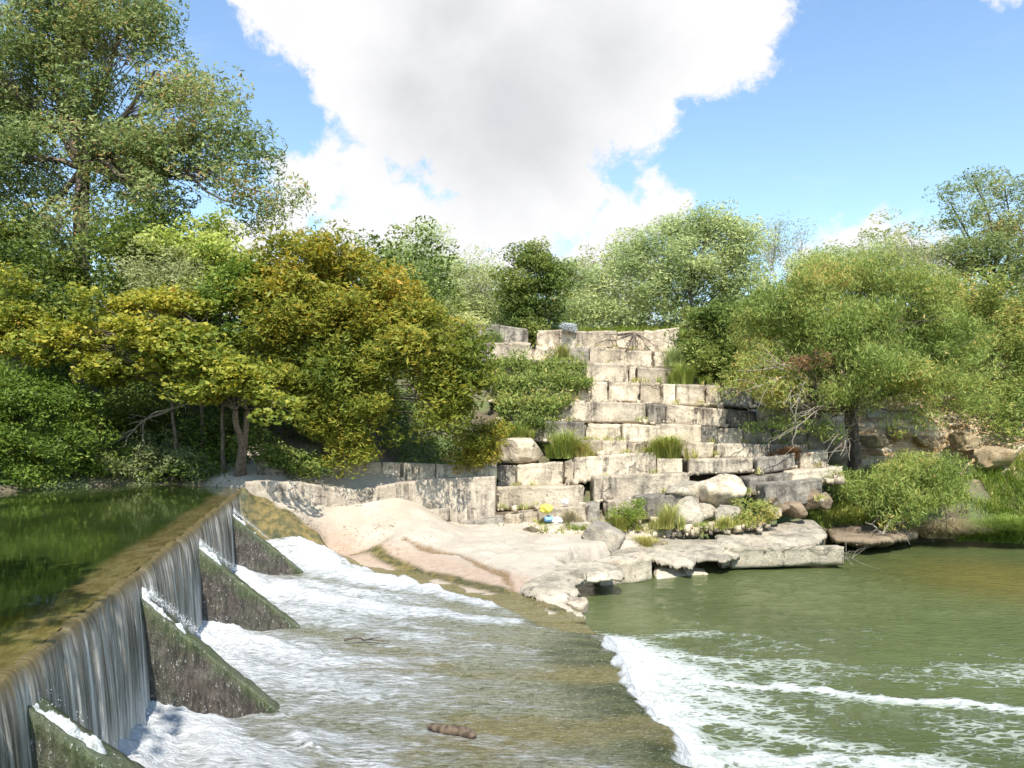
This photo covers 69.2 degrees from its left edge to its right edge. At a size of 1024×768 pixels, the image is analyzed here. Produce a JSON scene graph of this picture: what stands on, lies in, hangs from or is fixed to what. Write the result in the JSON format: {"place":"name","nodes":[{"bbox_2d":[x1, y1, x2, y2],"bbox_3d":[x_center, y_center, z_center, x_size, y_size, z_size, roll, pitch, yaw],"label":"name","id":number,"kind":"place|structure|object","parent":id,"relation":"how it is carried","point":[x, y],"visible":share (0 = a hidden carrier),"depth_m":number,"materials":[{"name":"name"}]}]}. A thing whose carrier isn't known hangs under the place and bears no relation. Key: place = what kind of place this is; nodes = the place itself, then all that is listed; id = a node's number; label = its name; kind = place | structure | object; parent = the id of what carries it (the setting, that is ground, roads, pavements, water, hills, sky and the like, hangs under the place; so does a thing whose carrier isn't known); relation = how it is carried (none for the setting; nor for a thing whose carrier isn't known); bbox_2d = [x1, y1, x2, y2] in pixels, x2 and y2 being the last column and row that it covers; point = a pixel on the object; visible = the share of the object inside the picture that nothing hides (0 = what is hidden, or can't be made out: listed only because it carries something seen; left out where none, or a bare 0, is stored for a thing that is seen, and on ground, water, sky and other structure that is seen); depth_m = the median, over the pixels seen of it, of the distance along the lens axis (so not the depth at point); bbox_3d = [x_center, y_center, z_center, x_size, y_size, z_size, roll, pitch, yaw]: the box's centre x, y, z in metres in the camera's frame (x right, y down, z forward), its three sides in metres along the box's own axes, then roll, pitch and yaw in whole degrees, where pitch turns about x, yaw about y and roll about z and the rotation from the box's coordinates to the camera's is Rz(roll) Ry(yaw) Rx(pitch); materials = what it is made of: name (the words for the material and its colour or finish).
{"place":"outdoors","nodes":[
{"label":"outdoors","id":0,"kind":"place"},
{"bbox_2d":[0,484,238,669],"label":"river","id":1,"kind":"structure","parent":0,"point":[66,554],"depth_m":12.57,"materials":[{"name":"liquid"}]},
{"bbox_2d":[119,536,692,767],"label":"river rapids","id":2,"kind":"structure","parent":0,"point":[514,680],"depth_m":11.27,"materials":[{"name":"liquid"}]},
{"bbox_2d":[426,723,476,738],"bbox_3d":[-0.783,4.457,9.560,0.740,0.142,0.146,-1,-3,22],"label":"driftwood log","id":3,"kind":"object","parent":2,"relation":"on","point":[460,731],"visible":1,"depth_m":9.50,"materials":[{"name":"brown wood"}]},
{"bbox_2d":[0,305,1023,613],"bbox_3d":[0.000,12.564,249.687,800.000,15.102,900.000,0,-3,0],"label":"ground","id":4,"kind":"structure","parent":0,"point":[496,559],"depth_m":23.98,"materials":[{"name":"stone"}]},
{"bbox_2d":[0,260,58,461],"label":"maple tree","id":5,"kind":"object","parent":4,"relation":"on","point":[15,314],"visible":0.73,"depth_m":24.12,"materials":[{"name":"green plant"}]},
{"bbox_2d":[0,206,113,428],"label":"understory tree","id":6,"kind":"object","parent":4,"relation":"on","point":[53,265],"visible":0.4,"depth_m":26.71,"materials":[{"name":"green plant"}]},
{"bbox_2d":[0,354,125,490],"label":"riverside bush","id":7,"kind":"object","parent":4,"relation":"on","point":[57,397],"visible":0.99,"depth_m":22.79,"materials":[{"name":"green plant"}]},
{"bbox_2d":[0,417,251,491],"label":"river edge brush","id":8,"kind":"object","parent":4,"relation":"on","point":[83,464],"visible":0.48,"depth_m":24.14,"materials":[{"name":"green plant"}]},
{"bbox_2d":[32,202,226,433],"bbox_3d":[-13.266,-2.103,26.965,6.154,8.602,5.314,0,-3,0],"label":"understory tree","id":9,"kind":"object","parent":4,"relation":"on","point":[114,241],"visible":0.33,"depth_m":26.02,"materials":[{"name":"green plant"}]},
{"bbox_2d":[0,280,306,476],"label":"maple tree","id":10,"kind":"object","parent":4,"relation":"on","point":[202,363],"visible":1,"depth_m":22.49,"materials":[{"name":"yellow plant"}]},
{"bbox_2d":[0,0,316,411],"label":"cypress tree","id":11,"kind":"object","parent":4,"relation":"on","point":[143,149],"visible":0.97,"depth_m":27.48,"materials":[{"name":"green plant"}]},
{"bbox_2d":[89,429,231,484],"bbox_3d":[-11.678,2.452,24.635,4.787,1.953,2.382,0,-3,0],"label":"riverside bush","id":12,"kind":"object","parent":4,"relation":"on","point":[178,454],"visible":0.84,"depth_m":24.36,"materials":[{"name":"green plant"}]},
{"bbox_2d":[72,380,252,476],"bbox_3d":[-11.534,1.739,25.712,7.067,3.828,3.263,0,-3,0],"label":"dark shrub","id":13,"kind":"object","parent":4,"relation":"on","point":[208,427],"visible":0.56,"depth_m":25.56,"materials":[{"name":"green plant"}]},
{"bbox_2d":[27,516,303,767],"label":"dam","id":14,"kind":"structure","parent":4,"relation":"on","point":[196,673],"depth_m":10.09,"materials":[{"name":"concrete"}]},
{"bbox_2d":[0,488,240,767],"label":"waterfall","id":15,"kind":"structure","parent":14,"relation":"on","point":[90,662],"depth_m":8.50,"materials":[{"name":"liquid"}]},
{"bbox_2d":[32,513,255,753],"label":"white water","id":16,"kind":"structure","parent":14,"relation":"on","point":[66,725],"depth_m":6.28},
{"bbox_2d":[109,235,235,482],"bbox_3d":[-11.249,-0.633,24.689,4.073,8.477,3.002,0,-3,0],"label":"tree","id":17,"kind":"object","parent":4,"relation":"on","point":[170,274],"visible":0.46,"depth_m":24.57,"materials":[{"name":"green plant"}]},
{"bbox_2d":[0,324,379,446],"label":"brush","id":18,"kind":"object","parent":4,"relation":"on","point":[114,392],"visible":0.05,"depth_m":27.10,"materials":[{"name":"green plant"}]},
{"bbox_2d":[133,206,265,450],"bbox_3d":[-10.598,-1.553,25.575,4.240,9.297,3.396,0,-3,0],"label":"yellow tree","id":19,"kind":"object","parent":4,"relation":"on","point":[217,248],"visible":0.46,"depth_m":25.18,"materials":[{"name":"green plant"}]},
{"bbox_2d":[180,253,271,473],"bbox_3d":[-9.550,-0.561,24.415,3.058,7.594,2.739,2,-4,-31],"label":"green tree","id":20,"kind":"object","parent":4,"relation":"on","point":[228,330],"visible":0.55,"depth_m":24.19,"materials":[{"name":"green plant"}]},
{"bbox_2d":[7,215,467,413],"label":"trees","id":21,"kind":"object","parent":4,"relation":"on","point":[424,277],"visible":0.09,"depth_m":37.40,"materials":[{"name":"green plant"}]},
{"bbox_2d":[222,422,332,482],"bbox_3d":[-7.671,2.238,24.447,3.770,1.998,2.036,0,-3,0],"label":"dark shrub","id":22,"kind":"object","parent":4,"relation":"on","point":[275,452],"visible":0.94,"depth_m":24.07,"materials":[{"name":"green plant"}]},
{"bbox_2d":[245,479,311,502],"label":"wall panel","id":23,"kind":"structure","parent":4,"relation":"on","point":[286,490],"depth_m":23.01,"materials":[{"name":"concrete"}]},
{"bbox_2d":[303,481,354,506],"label":"wall panel","id":24,"kind":"structure","parent":4,"relation":"on","point":[315,493],"depth_m":24.03,"materials":[{"name":"concrete"}]},
{"bbox_2d":[296,397,385,478],"bbox_3d":[-5.602,1.867,24.518,2.899,3.042,2.135,0,-3,0],"label":"gold shrub","id":25,"kind":"object","parent":4,"relation":"on","point":[348,440],"visible":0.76,"depth_m":24.05,"materials":[{"name":"orange plant"}]},
{"bbox_2d":[213,218,505,454],"bbox_3d":[-5.079,-1.480,24.882,9.791,8.296,5.171,0,-3,0],"label":"soapberry tree","id":26,"kind":"object","parent":4,"relation":"on","point":[323,307],"visible":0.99,"depth_m":24.26,"materials":[{"name":"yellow plant"}]},
{"bbox_2d":[354,482,397,503],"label":"wall panel","id":27,"kind":"structure","parent":4,"relation":"on","point":[374,493],"depth_m":24.79,"materials":[{"name":"concrete"}]},
{"bbox_2d":[382,462,435,480],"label":"wall panel","id":28,"kind":"structure","parent":4,"relation":"on","point":[404,471],"depth_m":26.15,"materials":[{"name":"stone"}]},
{"bbox_2d":[396,477,449,508],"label":"wall panel","id":29,"kind":"structure","parent":4,"relation":"on","point":[433,493],"depth_m":25.45,"materials":[{"name":"concrete"}]},
{"bbox_2d":[368,378,492,465],"bbox_3d":[-3.296,2.205,28.995,5.339,5.631,4.935,0,-3,0],"label":"hollow brush","id":30,"kind":"object","parent":4,"relation":"on","point":[433,442],"visible":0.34,"depth_m":28.87,"materials":[{"name":"green plant"}]},
{"bbox_2d":[375,217,502,302],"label":"mesquite tree","id":31,"kind":"object","parent":4,"relation":"on","point":[433,234],"visible":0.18,"depth_m":44.83,"materials":[{"name":"green plant"}]},
{"bbox_2d":[427,250,514,322],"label":"mesquite tree","id":32,"kind":"object","parent":4,"relation":"on","point":[475,291],"visible":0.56,"depth_m":42.15,"materials":[{"name":"green plant"}]},
{"bbox_2d":[449,476,496,523],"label":"wall panel","id":33,"kind":"structure","parent":4,"relation":"on","point":[472,497],"depth_m":26.02,"materials":[{"name":"concrete"}]},
{"bbox_2d":[436,464,496,478],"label":"wall panel","id":34,"kind":"structure","parent":33,"relation":"on","point":[444,470],"depth_m":26.62,"materials":[{"name":"stone"}]},
{"bbox_2d":[440,415,515,474],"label":"gold shrub","id":35,"kind":"object","parent":4,"relation":"on","point":[483,447],"visible":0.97,"depth_m":26.36,"materials":[{"name":"orange plant"}]},
{"bbox_2d":[498,399,561,421],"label":"limestone block","id":36,"kind":"structure","parent":4,"relation":"on","point":[509,417],"depth_m":31.75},
{"bbox_2d":[489,384,575,424],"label":"trailing vine","id":37,"kind":"object","parent":36,"relation":"on","point":[547,402],"visible":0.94,"depth_m":31.36,"materials":[{"name":"green plant"}]},
{"bbox_2d":[483,236,581,342],"bbox_3d":[1.050,-4.715,39.198,5.275,6.201,3.359,0,-3,0],"label":"oak tree","id":38,"kind":"object","parent":4,"relation":"on","point":[524,285],"visible":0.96,"depth_m":38.71,"materials":[{"name":"green plant"}]},
{"bbox_2d":[489,381,576,402],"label":"limestone block","id":39,"kind":"structure","parent":4,"relation":"on","point":[564,390],"depth_m":33.01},
{"bbox_2d":[483,345,589,380],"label":"trailing vine","id":40,"kind":"object","parent":39,"relation":"on","point":[506,364],"visible":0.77,"depth_m":34.30,"materials":[{"name":"green plant"}]},
{"bbox_2d":[489,355,595,397],"bbox_3d":[1.338,-0.054,32.915,4.990,2.439,1.438,0,-3,0],"label":"trailing vine","id":41,"kind":"object","parent":39,"relation":"on","point":[515,383],"visible":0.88,"depth_m":32.67,"materials":[{"name":"green plant"}]},
{"bbox_2d":[516,461,562,485],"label":"limestone block","id":42,"kind":"structure","parent":4,"relation":"on","point":[545,473],"depth_m":27.78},
{"bbox_2d":[498,437,543,463],"bbox_3d":[0.317,2.609,29.212,1.854,1.016,1.812,0,-3,0],"label":"boulder","id":43,"kind":"object","parent":42,"relation":"on","point":[521,450],"visible":0.84,"depth_m":28.50,"materials":[{"name":"stone"}]},
{"bbox_2d":[496,485,584,510],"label":"limestone block","id":44,"kind":"structure","parent":4,"relation":"on","point":[511,496],"depth_m":26.93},
{"bbox_2d":[520,569,586,619],"bbox_3d":[1.068,4.936,17.523,1.753,0.396,4.333,0,-3,0],"label":"stone lip","id":45,"kind":"object","parent":4,"relation":"on","point":[559,588],"visible":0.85,"depth_m":17.57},
{"bbox_2d":[363,267,788,338],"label":"hilltop brush","id":46,"kind":"object","parent":4,"relation":"on","point":[632,318],"visible":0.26,"depth_m":41.64,"materials":[{"name":"green plant"}]},
{"bbox_2d":[561,401,590,422],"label":"limestone block","id":47,"kind":"structure","parent":4,"relation":"on","point":[580,411],"depth_m":31.73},
{"bbox_2d":[555,558,624,586],"bbox_3d":[1.943,5.097,20.017,2.130,0.420,2.307,0,-3,0],"label":"rock shelf","id":48,"kind":"object","parent":4,"relation":"on","point":[597,571],"visible":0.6,"depth_m":19.93,"materials":[{"name":"stone"}]},
{"bbox_2d":[552,245,647,328],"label":"mesquite tree","id":49,"kind":"object","parent":4,"relation":"on","point":[580,282],"visible":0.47,"depth_m":43.00,"materials":[{"name":"green plant"}]},
{"bbox_2d":[581,520,625,552],"bbox_3d":[2.936,5.077,23.962,1.457,1.286,1.632,0,-3,0],"label":"boulder","id":50,"kind":"object","parent":4,"relation":"on","point":[611,537],"visible":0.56,"depth_m":23.34,"materials":[{"name":"stone"}]},
{"bbox_2d":[585,423,621,440],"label":"limestone block","id":51,"kind":"structure","parent":4,"relation":"on","point":[614,431],"depth_m":30.29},
{"bbox_2d":[586,361,627,381],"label":"limestone block","id":52,"kind":"structure","parent":4,"relation":"on","point":[610,372],"depth_m":34.60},
{"bbox_2d":[589,346,626,363],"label":"limestone block","id":53,"kind":"structure","parent":4,"relation":"on","point":[599,354],"depth_m":36.04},
{"bbox_2d":[571,452,655,482],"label":"limestone block","id":54,"kind":"structure","parent":4,"relation":"on","point":[623,463],"depth_m":27.95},
{"bbox_2d":[543,426,592,458],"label":"grass clump","id":55,"kind":"object","parent":54,"relation":"on","point":[564,445],"visible":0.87,"depth_m":28.25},
{"bbox_2d":[590,401,644,423],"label":"limestone block","id":56,"kind":"structure","parent":4,"relation":"on","point":[612,412],"depth_m":31.83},
{"bbox_2d":[607,381,639,402],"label":"limestone block","id":57,"kind":"structure","parent":4,"relation":"on","point":[629,392],"depth_m":32.99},
{"bbox_2d":[604,497,649,529],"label":"shrub","id":58,"kind":"object","parent":4,"relation":"on","point":[632,513],"visible":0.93,"depth_m":24.62,"materials":[{"name":"green plant"}]},
{"bbox_2d":[590,472,688,501],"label":"limestone block","id":59,"kind":"structure","parent":4,"relation":"on","point":[610,487],"depth_m":26.87,"materials":[{"name":"stone"}]},
{"bbox_2d":[621,423,660,442],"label":"limestone block","id":60,"kind":"structure","parent":4,"relation":"on","point":[633,432],"depth_m":30.30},
{"bbox_2d":[633,492,682,520],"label":"limestone block","id":61,"kind":"structure","parent":4,"relation":"on","point":[653,500],"depth_m":25.70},
{"bbox_2d":[293,186,1023,327],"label":"brush","id":62,"kind":"object","parent":4,"relation":"on","point":[884,233],"visible":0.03,"depth_m":49.24,"materials":[{"name":"green plant"}]},
{"bbox_2d":[485,341,843,535],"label":"ledge weeds","id":63,"kind":"object","parent":4,"relation":"on","point":[704,524],"visible":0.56,"depth_m":26.58,"materials":[{"name":"green plant"}]},
{"bbox_2d":[487,346,844,537],"bbox_3d":[5.554,1.514,31.019,14.688,8.092,13.015,0,-3,0],"label":"ledge rubble","id":64,"kind":"object","parent":4,"relation":"on","point":[688,531],"visible":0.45,"depth_m":26.43,"materials":[{"name":"stone"}]},
{"bbox_2d":[647,500,688,529],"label":"grass clump","id":65,"kind":"object","parent":64,"relation":"on","point":[667,516],"visible":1,"depth_m":24.41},
{"bbox_2d":[670,496,703,527],"bbox_3d":[5.932,4.374,25.495,1.202,1.081,1.065,0,-3,0],"label":"boulder","id":66,"kind":"object","parent":64,"relation":"on","point":[692,508],"visible":0.6,"depth_m":25.14,"materials":[{"name":"stone"}]},
{"bbox_2d":[695,473,746,507],"bbox_3d":[7.332,3.841,26.321,2.152,1.286,1.837,1,-3,-24],"label":"boulder","id":67,"kind":"object","parent":64,"relation":"on","point":[716,491],"visible":0.73,"depth_m":25.64,"materials":[{"name":"stone"}]},
{"bbox_2d":[656,458,681,471],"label":"limestone block","id":68,"kind":"structure","parent":4,"relation":"on","point":[668,465],"depth_m":27.84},
{"bbox_2d":[633,432,699,458],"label":"grass clump","id":69,"kind":"object","parent":68,"relation":"on","point":[665,447],"visible":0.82,"depth_m":27.98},
{"bbox_2d":[611,538,732,570],"bbox_3d":[5.210,5.272,23.175,4.313,0.557,3.117,0,-3,0],"label":"rock shelf","id":70,"kind":"object","parent":4,"relation":"on","point":[679,554],"visible":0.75,"depth_m":22.87,"materials":[{"name":"stone"}]},
{"bbox_2d":[655,423,700,441],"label":"limestone block","id":71,"kind":"structure","parent":4,"relation":"on","point":[686,430],"depth_m":30.37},
{"bbox_2d":[597,197,781,330],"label":"mesquite tree","id":72,"kind":"object","parent":4,"relation":"on","point":[696,231],"visible":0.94,"depth_m":41.17,"materials":[{"name":"green plant"}]},
{"bbox_2d":[675,384,703,406],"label":"limestone block","id":73,"kind":"structure","parent":4,"relation":"on","point":[689,394],"depth_m":32.88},
{"bbox_2d":[655,360,712,384],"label":"grass clump","id":74,"kind":"object","parent":73,"relation":"on","point":[685,375],"visible":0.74,"depth_m":34.07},
{"bbox_2d":[664,404,725,427],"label":"limestone block","id":75,"kind":"structure","parent":4,"relation":"on","point":[689,415],"depth_m":31.58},
{"bbox_2d":[664,296,764,384],"bbox_3d":[9.893,-1.988,35.804,5.047,4.585,3.788,0,-3,0],"label":"dark shrub","id":76,"kind":"object","parent":4,"relation":"on","point":[707,352],"visible":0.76,"depth_m":35.31,"materials":[{"name":"green plant"}]},
{"bbox_2d":[682,457,752,474],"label":"limestone block","id":77,"kind":"structure","parent":4,"relation":"on","point":[726,465],"depth_m":27.96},
{"bbox_2d":[713,443,769,457],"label":"limestone block","id":78,"kind":"structure","parent":4,"relation":"on","point":[738,450],"depth_m":29.00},
{"bbox_2d":[738,472,791,495],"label":"limestone block","id":79,"kind":"structure","parent":4,"relation":"on","point":[750,481],"depth_m":27.27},
{"bbox_2d":[749,453,794,474],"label":"limestone block","id":80,"kind":"structure","parent":79,"relation":"on","point":[772,464],"depth_m":28.22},
{"bbox_2d":[751,480,784,507],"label":"limestone block","id":81,"kind":"structure","parent":4,"relation":"on","point":[768,489],"depth_m":26.30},
{"bbox_2d":[752,210,816,282],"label":"bare tree","id":82,"kind":"object","parent":4,"relation":"on","point":[778,249],"visible":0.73,"depth_m":46.74,"materials":[{"name":"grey plant"}]},
{"bbox_2d":[780,477,821,504],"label":"limestone block","id":83,"kind":"structure","parent":4,"relation":"on","point":[798,490],"depth_m":26.50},
{"bbox_2d":[773,338,835,417],"bbox_3d":[11.056,-0.239,27.410,2.576,2.994,1.713,1,-3,-25],"label":"rusty shrub","id":84,"kind":"object","parent":4,"relation":"on","point":[805,361],"visible":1,"depth_m":27.36,"materials":[{"name":"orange plant"}]},
{"bbox_2d":[792,449,827,468],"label":"limestone block","id":85,"kind":"structure","parent":4,"relation":"on","point":[801,462],"depth_m":28.71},
{"bbox_2d":[778,465,842,482],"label":"limestone block","id":86,"kind":"structure","parent":4,"relation":"on","point":[803,473],"depth_m":27.73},
{"bbox_2d":[780,237,922,298],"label":"mesquite tree","id":87,"kind":"object","parent":4,"relation":"on","point":[849,252],"visible":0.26,"depth_m":44.52,"materials":[{"name":"green plant"}]},
{"bbox_2d":[701,244,1012,505],"bbox_3d":[13.689,-0.284,29.730,11.726,10.776,7.548,2,-4,-28],"label":"willow tree","id":88,"kind":"object","parent":4,"relation":"on","point":[889,371],"visible":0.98,"depth_m":28.60,"materials":[{"name":"green plant"}]},
{"bbox_2d":[703,296,1023,420],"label":"slope grass","id":89,"kind":"structure","parent":4,"relation":"on","point":[808,405],"depth_m":34.85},
{"bbox_2d":[712,249,1023,407],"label":"slope brush","id":90,"kind":"object","parent":4,"relation":"on","point":[1015,376],"visible":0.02,"depth_m":38.98,"materials":[{"name":"green plant"}]},
{"bbox_2d":[827,524,918,547],"bbox_3d":[13.608,5.726,28.364,3.394,0.617,6.382,-1,-3,22],"label":"rock shelf","id":91,"kind":"object","parent":4,"relation":"on","point":[863,538],"visible":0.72,"depth_m":26.46,"materials":[{"name":"brown stone"}]},
{"bbox_2d":[822,447,983,542],"bbox_3d":[14.399,4.236,27.538,5.869,3.750,3.980,0,-3,0],"label":"willow bush","id":92,"kind":"object","parent":4,"relation":"on","point":[908,475],"visible":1,"depth_m":26.94,"materials":[{"name":"green plant"}]},
{"bbox_2d":[803,445,1023,528],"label":"bank grass","id":93,"kind":"structure","parent":4,"relation":"on","point":[838,514],"depth_m":29.52,"materials":[{"name":"plant"}]},
{"bbox_2d":[872,226,954,305],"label":"bare tree","id":94,"kind":"object","parent":4,"relation":"on","point":[912,244],"visible":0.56,"depth_m":41.90,"materials":[{"name":"plant"}]},
{"bbox_2d":[906,516,999,538],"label":"grass clump","id":95,"kind":"object","parent":4,"relation":"on","point":[945,528],"visible":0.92,"depth_m":27.34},
{"bbox_2d":[948,430,980,450],"bbox_3d":[19.146,2.402,31.521,1.204,0.888,1.149,1,-3,-18],"label":"bank rock","id":96,"kind":"object","parent":4,"relation":"on","point":[959,440],"visible":1,"depth_m":31.07,"materials":[{"name":"stone"}]},
{"bbox_2d":[907,164,1023,354],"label":"mesquite tree","id":97,"kind":"object","parent":4,"relation":"on","point":[974,256],"visible":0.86,"depth_m":38.36,"materials":[{"name":"green plant"}]},
{"bbox_2d":[908,262,1023,442],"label":"mesquite tree","id":98,"kind":"object","parent":4,"relation":"on","point":[1013,322],"visible":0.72,"depth_m":33.09,"materials":[{"name":"green plant"}]},
{"bbox_2d":[941,517,1020,541],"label":"grass clump","id":99,"kind":"object","parent":4,"relation":"on","point":[980,535],"visible":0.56,"depth_m":27.33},
{"bbox_2d":[964,512,1023,543],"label":"grass clump","id":100,"kind":"object","parent":4,"relation":"on","point":[1008,535],"visible":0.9,"depth_m":27.02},
{"bbox_2d":[973,446,1021,470],"bbox_3d":[19.983,3.070,30.463,1.652,1.064,1.214,0,-3,0],"label":"bank rock","id":101,"kind":"object","parent":4,"relation":"on","point":[990,457],"visible":0.94,"depth_m":30.24,"materials":[{"name":"stone"}]},
{"bbox_2d":[0,0,1023,328],"label":"sky","id":102,"kind":"structure","parent":0,"point":[571,123],"materials":[{"name":"blue"}]},
{"bbox_2d":[342,322,776,352],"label":"hilltop grass","id":103,"kind":"structure","parent":0,"point":[638,328],"depth_m":40.70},
{"bbox_2d":[576,541,1023,767],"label":"pool","id":104,"kind":"structure","parent":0,"point":[912,656],"depth_m":14.43,"materials":[{"name":"liquid"}]},
{"bbox_2d":[594,551,651,585],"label":"fallen block","id":105,"kind":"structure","parent":104,"relation":"in","point":[635,567],"depth_m":21.37,"materials":[{"name":"stone"}]},
{"bbox_2d":[729,545,843,568],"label":"rock slab","id":106,"kind":"structure","parent":104,"relation":"on","point":[766,556],"depth_m":23.09,"materials":[{"name":"stone"}]},
{"bbox_2d":[714,520,826,560],"bbox_3d":[8.596,5.121,24.612,5.179,0.827,2.341,1,-3,-21],"label":"rock shelf","id":107,"kind":"object","parent":106,"relation":"on","point":[803,533],"visible":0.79,"depth_m":24.32,"materials":[{"name":"stone"}]},
{"bbox_2d":[726,496,781,531],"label":"olive shrub","id":108,"kind":"object","parent":107,"relation":"on","point":[759,511],"visible":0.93,"depth_m":24.83,"materials":[{"name":"green plant"}]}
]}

